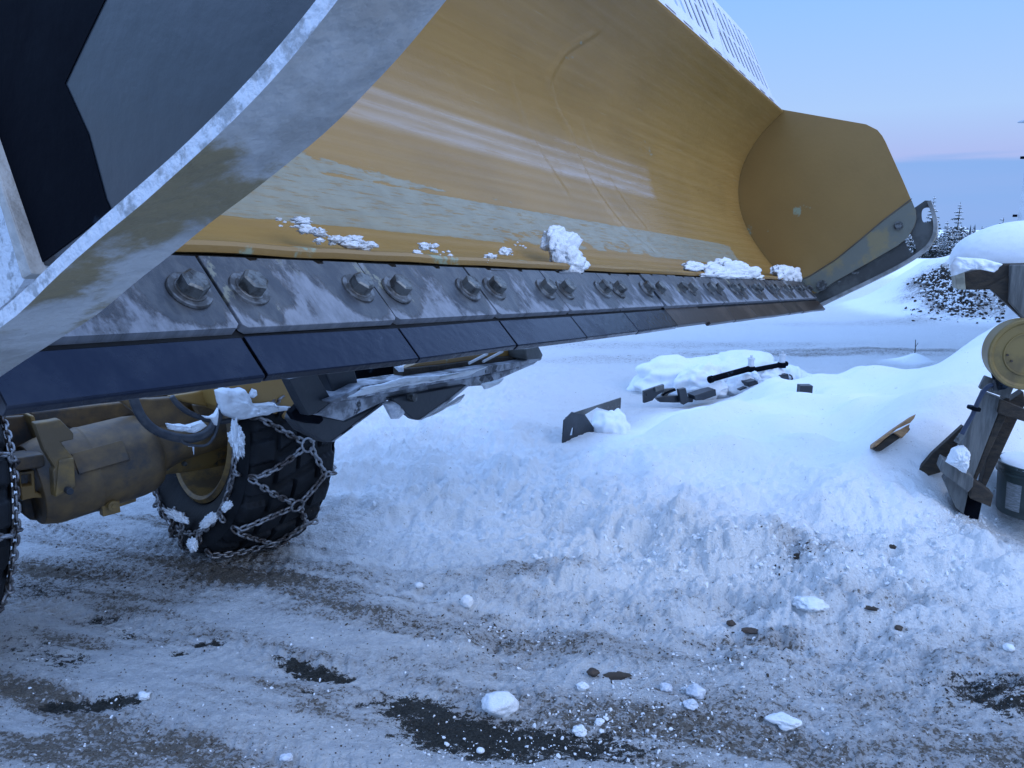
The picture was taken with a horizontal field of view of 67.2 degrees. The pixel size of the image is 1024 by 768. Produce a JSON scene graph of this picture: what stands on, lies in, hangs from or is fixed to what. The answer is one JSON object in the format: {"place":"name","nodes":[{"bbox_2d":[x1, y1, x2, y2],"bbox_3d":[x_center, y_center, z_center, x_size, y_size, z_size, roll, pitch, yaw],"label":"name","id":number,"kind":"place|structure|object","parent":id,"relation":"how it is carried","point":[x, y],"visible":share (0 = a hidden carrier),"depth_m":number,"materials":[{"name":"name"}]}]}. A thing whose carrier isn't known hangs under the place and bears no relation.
{"place":"outdoors","nodes":[
{"label":"outdoors","id":0,"kind":"place"},
{"bbox_2d":[0,230,1023,767],"bbox_3d":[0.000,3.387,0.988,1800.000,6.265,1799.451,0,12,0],"label":"ground","id":1,"kind":"structure","parent":0,"point":[804,454],"depth_m":3.52,"materials":[{"name":"white snow"}]},
{"bbox_2d":[138,691,150,700],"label":"snow chunk","id":2,"kind":"object","parent":1,"relation":"on","point":[143,695],"visible":1,"depth_m":2.74,"materials":[{"name":"white snow"}]},
{"bbox_2d":[0,379,337,612],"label":"motor grader","id":3,"kind":"object","parent":1,"relation":"on","point":[103,459],"visible":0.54,"depth_m":3.47,"materials":[{"name":"rubber"}]},
{"bbox_2d":[162,507,189,523],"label":"snow clump","id":4,"kind":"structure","parent":3,"relation":"attached to","point":[176,515],"depth_m":3.49,"materials":[{"name":"white snow"}]},
{"bbox_2d":[165,420,206,432],"bbox_3d":[-1.344,0.180,3.198,0.048,0.063,0.173,10,16,40],"label":"snow lump","id":5,"kind":"object","parent":3,"relation":"on","point":[196,426],"visible":1,"depth_m":3.19,"materials":[{"name":"white snow"}]},
{"bbox_2d":[186,537,197,552],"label":"snow clump","id":6,"kind":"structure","parent":3,"relation":"attached to","point":[192,544],"depth_m":3.41,"materials":[{"name":"white snow"}]},
{"bbox_2d":[199,511,217,528],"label":"snow clump","id":7,"kind":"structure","parent":3,"relation":"attached to","point":[209,519],"depth_m":3.45,"materials":[{"name":"white snow"}]},
{"bbox_2d":[201,408,218,425],"bbox_3d":[-1.277,0.146,3.269,0.030,0.078,0.074,11,16,42],"label":"snow lump","id":8,"kind":"object","parent":3,"relation":"on","point":[214,416],"visible":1,"depth_m":3.27,"materials":[{"name":"white snow"}]},
{"bbox_2d":[221,500,232,512],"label":"snow clump","id":9,"kind":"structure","parent":3,"relation":"attached to","point":[226,506],"depth_m":3.41,"materials":[{"name":"white snow"}]},
{"bbox_2d":[227,417,244,460],"bbox_3d":[-1.189,0.239,3.331,0.083,0.188,0.061,7,14,31],"label":"snow lump","id":10,"kind":"object","parent":3,"relation":"on","point":[236,437],"visible":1,"depth_m":3.32,"materials":[{"name":"white snow"}]},
{"bbox_2d":[214,387,287,419],"bbox_3d":[-1.133,0.073,3.440,0.072,0.162,0.379,10,15,40],"label":"snow lump","id":11,"kind":"object","parent":3,"relation":"on","point":[233,403],"visible":0.97,"depth_m":3.36,"materials":[{"name":"white snow"}]},
{"bbox_2d":[249,388,256,397],"bbox_3d":[-1.156,0.043,3.436,0.023,0.044,0.044,10,15,39],"label":"snow lump","id":12,"kind":"object","parent":3,"relation":"on","point":[252,393],"visible":0.98,"depth_m":3.43,"materials":[{"name":"white snow"}]},
{"bbox_2d":[282,347,541,441],"bbox_3d":[-0.329,-0.026,3.167,0.227,0.281,1.620,7,14,31],"label":"wing plow","id":13,"kind":"object","parent":3,"relation":"attached to","point":[324,408],"visible":0.82,"depth_m":2.87,"materials":[{"name":"black paint"}]},
{"bbox_2d":[383,400,404,418],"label":"hanging ice","id":14,"kind":"structure","parent":13,"relation":"hanging from","point":[394,410],"depth_m":2.84,"materials":[{"name":"white ice"}]},
{"bbox_2d":[394,365,403,371],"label":"hanging snow","id":15,"kind":"structure","parent":13,"relation":"attached to","point":[399,368],"depth_m":2.88,"materials":[{"name":"white snow"}]},
{"bbox_2d":[348,366,486,396],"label":"hanging snow","id":16,"kind":"structure","parent":13,"relation":"attached to","point":[401,382],"depth_m":2.83,"materials":[{"name":"white snow"}]},
{"bbox_2d":[426,394,464,417],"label":"hanging snow","id":17,"kind":"structure","parent":13,"relation":"hanging from","point":[457,400],"depth_m":3.21,"materials":[{"name":"white snow"}]},
{"bbox_2d":[481,378,503,388],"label":"hanging snow","id":18,"kind":"structure","parent":13,"relation":"hanging from","point":[486,385],"depth_m":3.31,"materials":[{"name":"white snow"}]},
{"bbox_2d":[0,0,937,415],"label":"snow plow","id":19,"kind":"object","parent":3,"relation":"attached to","point":[164,164],"visible":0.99,"depth_m":1.43,"materials":[{"name":"yellow paint"}]},
{"bbox_2d":[275,216,341,244],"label":"snow crumbs","id":20,"kind":"object","parent":19,"relation":"on","point":[302,225],"visible":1,"depth_m":1.23,"materials":[{"name":"white snow"}]},
{"bbox_2d":[328,235,378,249],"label":"snow crumbs","id":21,"kind":"object","parent":19,"relation":"on","point":[351,242],"visible":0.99,"depth_m":1.30,"materials":[{"name":"white snow"}]},
{"bbox_2d":[412,242,452,255],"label":"snow crumbs","id":22,"kind":"object","parent":19,"relation":"on","point":[424,246],"visible":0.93,"depth_m":1.48,"materials":[{"name":"white snow"}]},
{"bbox_2d":[483,241,526,262],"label":"snow crumbs","id":23,"kind":"object","parent":19,"relation":"on","point":[505,251],"visible":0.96,"depth_m":1.71,"materials":[{"name":"white snow"}]},
{"bbox_2d":[540,225,590,273],"bbox_3d":[0.143,-0.340,1.968,0.066,0.132,0.214,10,15,38],"label":"snow clump","id":24,"kind":"object","parent":19,"relation":"on","point":[559,244],"visible":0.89,"depth_m":1.93,"materials":[{"name":"white snow"}]},
{"bbox_2d":[680,257,764,279],"bbox_3d":[0.906,-0.462,3.205,0.084,0.143,1.186,7,14,30],"label":"snow clump","id":25,"kind":"object","parent":19,"relation":"on","point":[725,268],"visible":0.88,"depth_m":3.10,"materials":[{"name":"white snow"}]},
{"bbox_2d":[770,265,801,281],"bbox_3d":[1.479,-0.584,4.154,0.086,0.134,0.653,7,14,32],"label":"snow clump","id":26,"kind":"object","parent":19,"relation":"on","point":[788,273],"visible":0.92,"depth_m":4.04,"materials":[{"name":"white snow"}]},
{"bbox_2d":[279,752,292,761],"bbox_3d":[-0.713,1.182,2.438,0.042,0.019,0.038,-11,16,-43],"label":"snow chunk","id":27,"kind":"object","parent":1,"relation":"on","point":[286,757],"visible":1,"depth_m":2.43,"materials":[{"name":"white snow"}]},
{"bbox_2d":[415,582,422,587],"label":"snow chunk","id":28,"kind":"object","parent":1,"relation":"on","point":[418,584],"visible":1,"depth_m":3.63,"materials":[{"name":"white snow"}]},
{"bbox_2d":[460,595,473,607],"bbox_3d":[-0.202,0.974,3.450,0.059,0.055,0.046,0,12,0],"label":"snow chunk","id":29,"kind":"object","parent":1,"relation":"on","point":[466,601],"visible":1,"depth_m":3.44,"materials":[{"name":"white snow"}]},
{"bbox_2d":[476,747,484,753],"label":"snow chunk","id":30,"kind":"object","parent":1,"relation":"on","point":[480,750],"visible":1,"depth_m":2.46,"materials":[{"name":"white snow"}]},
{"bbox_2d":[481,691,518,716],"bbox_3d":[-0.041,1.100,2.656,0.131,0.087,0.096,-6,13,-27],"label":"snow chunk","id":31,"kind":"object","parent":1,"relation":"on","point":[501,703],"visible":1,"depth_m":2.63,"materials":[{"name":"white snow"}]},
{"bbox_2d":[2,553,1019,767],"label":"snow crumbs","id":32,"kind":"object","parent":1,"relation":"on","point":[444,737],"visible":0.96,"depth_m":2.70,"materials":[{"name":"white snow"}]},
{"bbox_2d":[572,724,586,736],"bbox_3d":[0.224,1.145,2.543,0.051,0.029,0.040,4,12,17],"label":"snow chunk","id":33,"kind":"object","parent":1,"relation":"on","point":[580,730],"visible":1,"depth_m":2.53,"materials":[{"name":"white snow"}]},
{"bbox_2d":[577,681,589,690],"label":"snow chunk","id":34,"kind":"object","parent":1,"relation":"on","point":[582,686],"visible":1,"depth_m":2.76,"materials":[{"name":"white snow"}]},
{"bbox_2d":[562,398,620,442],"bbox_3d":[0.642,0.300,6.118,0.032,0.277,0.838,10,15,39],"label":"cutting blade","id":35,"kind":"object","parent":1,"relation":"on","point":[578,422],"visible":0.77,"depth_m":5.96,"materials":[{"name":"black paint"}]},
{"bbox_2d":[586,667,599,676],"bbox_3d":[0.299,1.065,2.841,0.049,0.028,0.040,0,12,0],"label":"stone","id":36,"kind":"object","parent":1,"relation":"on","point":[593,672],"visible":1,"depth_m":2.83,"materials":[{"name":"stone"}]},
{"bbox_2d":[594,718,604,725],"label":"snow chunk","id":37,"kind":"object","parent":1,"relation":"on","point":[600,721],"visible":1,"depth_m":2.56,"materials":[{"name":"white snow"}]},
{"bbox_2d":[592,408,630,434],"bbox_3d":[0.799,0.365,6.212,0.329,0.323,0.355,0,12,0],"label":"snow drift","id":38,"kind":"object","parent":1,"relation":"on","point":[614,421],"visible":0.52,"depth_m":6.10,"materials":[{"name":"white snow"}]},
{"bbox_2d":[603,671,631,679],"bbox_3d":[0.386,1.078,2.849,0.110,0.019,0.052,-4,12,-18],"label":"bark piece","id":39,"kind":"object","parent":1,"relation":"on","point":[618,675],"visible":1,"depth_m":2.84,"materials":[{"name":"brown wood"}]},
{"bbox_2d":[401,607,866,767],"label":"snow crumbs","id":40,"kind":"object","parent":1,"relation":"on","point":[558,755],"visible":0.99,"depth_m":2.61,"materials":[{"name":"white snow"}]},
{"bbox_2d":[660,682,672,691],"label":"snow chunk","id":41,"kind":"object","parent":1,"relation":"on","point":[666,687],"visible":1,"depth_m":2.76,"materials":[{"name":"white snow"}]},
{"bbox_2d":[626,354,720,395],"bbox_3d":[1.918,-0.075,7.879,1.516,0.471,0.774,-5,13,-24],"label":"snow drift","id":42,"kind":"object","parent":1,"relation":"on","point":[665,370],"visible":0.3,"depth_m":7.57,"materials":[{"name":"white snow"}]},
{"bbox_2d":[367,468,1010,610],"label":"snow clods","id":43,"kind":"object","parent":1,"relation":"on","point":[758,564],"visible":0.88,"depth_m":3.87,"materials":[{"name":"white snow"}]},
{"bbox_2d":[682,699,698,710],"bbox_3d":[0.618,1.109,2.666,0.055,0.038,0.048,0,12,0],"label":"snow chunk","id":44,"kind":"object","parent":1,"relation":"on","point":[691,704],"visible":1,"depth_m":2.65,"materials":[{"name":"white snow"}]},
{"bbox_2d":[686,683,705,699],"bbox_3d":[0.654,1.096,2.742,0.073,0.055,0.061,0,12,0],"label":"snow chunk","id":45,"kind":"object","parent":1,"relation":"on","point":[695,691],"visible":0.98,"depth_m":2.73,"materials":[{"name":"white snow"}]},
{"bbox_2d":[674,362,727,399],"bbox_3d":[1.800,0.015,7.303,0.488,0.435,0.350,7,13,29],"label":"snow drift","id":46,"kind":"object","parent":1,"relation":"on","point":[690,379],"visible":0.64,"depth_m":7.21,"materials":[{"name":"white snow"}]},
{"bbox_2d":[642,351,792,404],"bbox_3d":[1.911,-0.051,7.064,1.594,0.416,0.130,-4,13,-20],"label":"plow attachment","id":47,"kind":"object","parent":1,"relation":"on","point":[652,393],"visible":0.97,"depth_m":7.01,"materials":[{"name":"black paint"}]},
{"bbox_2d":[751,371,761,380],"bbox_3d":[2.268,-0.071,7.104,0.117,0.101,0.053,-5,13,-24],"label":"snow lump","id":48,"kind":"object","parent":47,"relation":"on","point":[755,375],"visible":1,"depth_m":7.08,"materials":[{"name":"white snow"}]},
{"bbox_2d":[726,620,735,625],"bbox_3d":[0.952,1.041,3.349,0.037,0.029,0.036,-4,13,-20],"label":"stone","id":49,"kind":"object","parent":1,"relation":"on","point":[730,623],"visible":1,"depth_m":3.34,"materials":[{"name":"stone"}]},
{"bbox_2d":[741,627,757,633],"bbox_3d":[1.006,1.043,3.248,0.077,0.019,0.050,0,12,0],"label":"bark piece","id":50,"kind":"object","parent":1,"relation":"on","point":[748,630],"visible":1,"depth_m":3.25,"materials":[{"name":"brown wood"}]},
{"bbox_2d":[726,370,774,395],"bbox_3d":[2.253,-0.015,7.312,0.497,0.267,0.264,-2,12,-11],"label":"snow drift","id":51,"kind":"object","parent":1,"relation":"on","point":[734,383],"visible":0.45,"depth_m":7.22,"materials":[{"name":"white snow"}]},
{"bbox_2d":[711,349,812,382],"bbox_3d":[2.499,-0.103,7.800,1.297,0.488,0.801,0,12,0],"label":"snow drift","id":52,"kind":"object","parent":1,"relation":"on","point":[733,360],"visible":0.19,"depth_m":7.63,"materials":[{"name":"white snow"}]},
{"bbox_2d":[765,711,801,730],"bbox_3d":[0.919,1.137,2.605,0.117,0.042,0.068,6,13,28],"label":"snow chunk","id":53,"kind":"object","parent":1,"relation":"on","point":[783,721],"visible":1,"depth_m":2.58,"materials":[{"name":"white snow"}]},
{"bbox_2d":[768,366,802,379],"bbox_3d":[2.619,-0.017,7.407,0.532,0.336,0.302,-8,14,-35],"label":"snow drift","id":54,"kind":"object","parent":1,"relation":"on","point":[795,372],"visible":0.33,"depth_m":7.34,"materials":[{"name":"white snow"}]},
{"bbox_2d":[793,553,799,558],"bbox_3d":[1.422,0.852,3.806,0.070,0.031,0.047,0,12,0],"label":"stone","id":55,"kind":"object","parent":1,"relation":"on","point":[796,555],"visible":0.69,"depth_m":3.80,"materials":[{"name":"stone"}]},
{"bbox_2d":[797,384,812,392],"bbox_3d":[2.343,0.050,6.166,0.100,0.090,0.080,0,12,0],"label":"buried box","id":56,"kind":"object","parent":1,"relation":"on","point":[807,388],"visible":0.56,"depth_m":6.13,"materials":[{"name":"black paint"}]},
{"bbox_2d":[792,595,829,611],"bbox_3d":[1.287,0.945,3.314,0.158,0.048,0.135,0,12,0],"label":"snow chunk","id":57,"kind":"object","parent":1,"relation":"on","point":[811,603],"visible":1,"depth_m":3.29,"materials":[{"name":"white snow"}]},
{"bbox_2d":[860,605,878,610],"bbox_3d":[1.522,0.951,3.276,0.075,0.012,0.041,4,13,20],"label":"bark piece","id":58,"kind":"object","parent":1,"relation":"on","point":[872,608],"visible":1,"depth_m":3.26,"materials":[{"name":"brown wood"}]},
{"bbox_2d":[870,414,915,450],"bbox_3d":[2.198,0.289,4.462,0.263,0.270,0.180,0,12,0],"label":"broken pallet","id":59,"kind":"object","parent":1,"relation":"on","point":[884,441],"visible":0.92,"depth_m":4.41,"materials":[{"name":"brown wood"}]},
{"bbox_2d":[894,625,902,630],"bbox_3d":[1.615,1.020,3.218,0.034,0.025,0.032,-9,15,-38],"label":"stone","id":60,"kind":"object","parent":1,"relation":"on","point":[898,627],"visible":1,"depth_m":3.21,"materials":[{"name":"stone"}]},
{"bbox_2d":[908,234,913,251],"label":"spruce tree","id":61,"kind":"object","parent":1,"relation":"on","point":[911,242],"visible":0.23,"depth_m":44.68,"materials":[{"name":"green plant"}]},
{"bbox_2d":[922,237,940,257],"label":"spruce tree","id":62,"kind":"object","parent":1,"relation":"on","point":[933,252],"visible":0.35,"depth_m":44.30,"materials":[{"name":"green plant"}]},
{"bbox_2d":[924,198,940,248],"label":"spruce tree","id":63,"kind":"object","parent":1,"relation":"on","point":[928,217],"visible":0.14,"depth_m":53.64,"materials":[{"name":"green plant"}]},
{"bbox_2d":[919,424,962,475],"bbox_3d":[2.425,0.381,4.355,0.216,0.322,0.050,4,13,20],"label":"dark board","id":64,"kind":"object","parent":1,"relation":"on","point":[928,466],"visible":0.56,"depth_m":4.34,"materials":[{"name":"grey wood"}]},
{"bbox_2d":[939,237,949,256],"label":"spruce tree","id":65,"kind":"object","parent":1,"relation":"on","point":[944,253],"visible":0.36,"depth_m":43.92,"materials":[{"name":"green plant"}]},
{"bbox_2d":[913,225,975,244],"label":"distant wood","id":66,"kind":"object","parent":1,"relation":"on","point":[969,232],"depth_m":127.10,"materials":[{"name":"green plant"}]},
{"bbox_2d":[941,228,948,250],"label":"spruce tree","id":67,"kind":"object","parent":1,"relation":"on","point":[947,231],"visible":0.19,"depth_m":47.31,"materials":[{"name":"green plant"}]},
{"bbox_2d":[941,221,951,242],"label":"spruce tree","id":68,"kind":"object","parent":1,"relation":"on","point":[947,223],"visible":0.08,"depth_m":58.74,"materials":[{"name":"green plant"}]},
{"bbox_2d":[946,228,955,250],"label":"spruce tree","id":69,"kind":"object","parent":1,"relation":"on","point":[951,241],"visible":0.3,"depth_m":45.80,"materials":[{"name":"green plant"}]},
{"bbox_2d":[903,263,1005,323],"bbox_3d":[7.784,-1.564,13.166,2.113,0.907,2.005,8,14,35],"label":"rubble","id":70,"kind":"object","parent":1,"relation":"on","point":[955,301],"visible":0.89,"depth_m":13.12,"materials":[{"name":"dark stone"},{"name":"gravel"},{"name":"snow dusting"}]},
{"bbox_2d":[949,228,961,254],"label":"spruce tree","id":71,"kind":"object","parent":1,"relation":"on","point":[957,238],"visible":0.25,"depth_m":43.37,"materials":[{"name":"green plant"}]},
{"bbox_2d":[944,202,967,240],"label":"spruce tree","id":72,"kind":"object","parent":1,"relation":"on","point":[958,226],"visible":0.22,"depth_m":60.59,"materials":[{"name":"green plant"}]},
{"bbox_2d":[937,263,1023,519],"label":"timber stand","id":73,"kind":"object","parent":1,"relation":"on","point":[989,431],"visible":0.88,"depth_m":4.08,"materials":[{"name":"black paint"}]},
{"bbox_2d":[945,445,970,472],"bbox_3d":[2.326,0.396,4.013,0.110,0.148,0.095,5,13,23],"label":"snow lump","id":74,"kind":"object","parent":73,"relation":"on","point":[958,457],"visible":1,"depth_m":3.99,"materials":[{"name":"white snow"}]},
{"bbox_2d":[950,257,1002,275],"bbox_3d":[2.342,-0.588,3.876,0.231,0.098,0.072,4,12,18],"label":"snow fringe","id":75,"kind":"object","parent":73,"relation":"hanging from","point":[958,265],"visible":1,"depth_m":3.87,"materials":[{"name":"white snow"}]},
{"bbox_2d":[949,220,1023,270],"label":"snow mound","id":76,"kind":"object","parent":73,"relation":"on","point":[1002,243],"visible":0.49,"depth_m":4.01,"materials":[{"name":"white snow"}]},
{"bbox_2d":[981,318,1023,389],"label":"drum disc","id":77,"kind":"object","parent":73,"relation":"attached to","point":[1002,352],"visible":0.99,"depth_m":3.85,"materials":[{"name":"beige paint"}]},
{"bbox_2d":[954,379,999,443],"bbox_3d":[2.401,0.137,3.980,0.173,0.368,0.063,5,13,22],"label":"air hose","id":78,"kind":"object","parent":77,"relation":"hanging from","point":[974,408],"visible":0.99,"depth_m":3.97,"materials":[{"name":"rubber"}]},
{"bbox_2d":[1002,643,1014,651],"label":"snow chunk","id":79,"kind":"object","parent":1,"relation":"on","point":[1008,647],"visible":1,"depth_m":3.08,"materials":[{"name":"white snow"}]},
{"bbox_2d":[995,452,1023,519],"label":"bucket","id":80,"kind":"object","parent":1,"relation":"on","point":[1010,492],"visible":0.66,"depth_m":4.21,"materials":[{"name":"grey plastic"}]},
{"bbox_2d":[1000,452,1023,471],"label":"snow mound","id":81,"kind":"object","parent":80,"relation":"on","point":[1015,459],"visible":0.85,"depth_m":4.25,"materials":[{"name":"white snow"}]},
{"bbox_2d":[1004,120,1023,320],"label":"shed","id":82,"kind":"structure","parent":1,"relation":"on","point":[1010,313],"depth_m":7.41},
{"bbox_2d":[0,515,1023,767],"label":"gravel","id":83,"kind":"structure","parent":0,"point":[481,689],"depth_m":2.70,"materials":[{"name":"grey gravel"}]},
{"bbox_2d":[674,0,1023,229],"label":"sky","id":84,"kind":"structure","parent":0,"point":[941,82],"materials":[{"name":"blue"}]}
]}

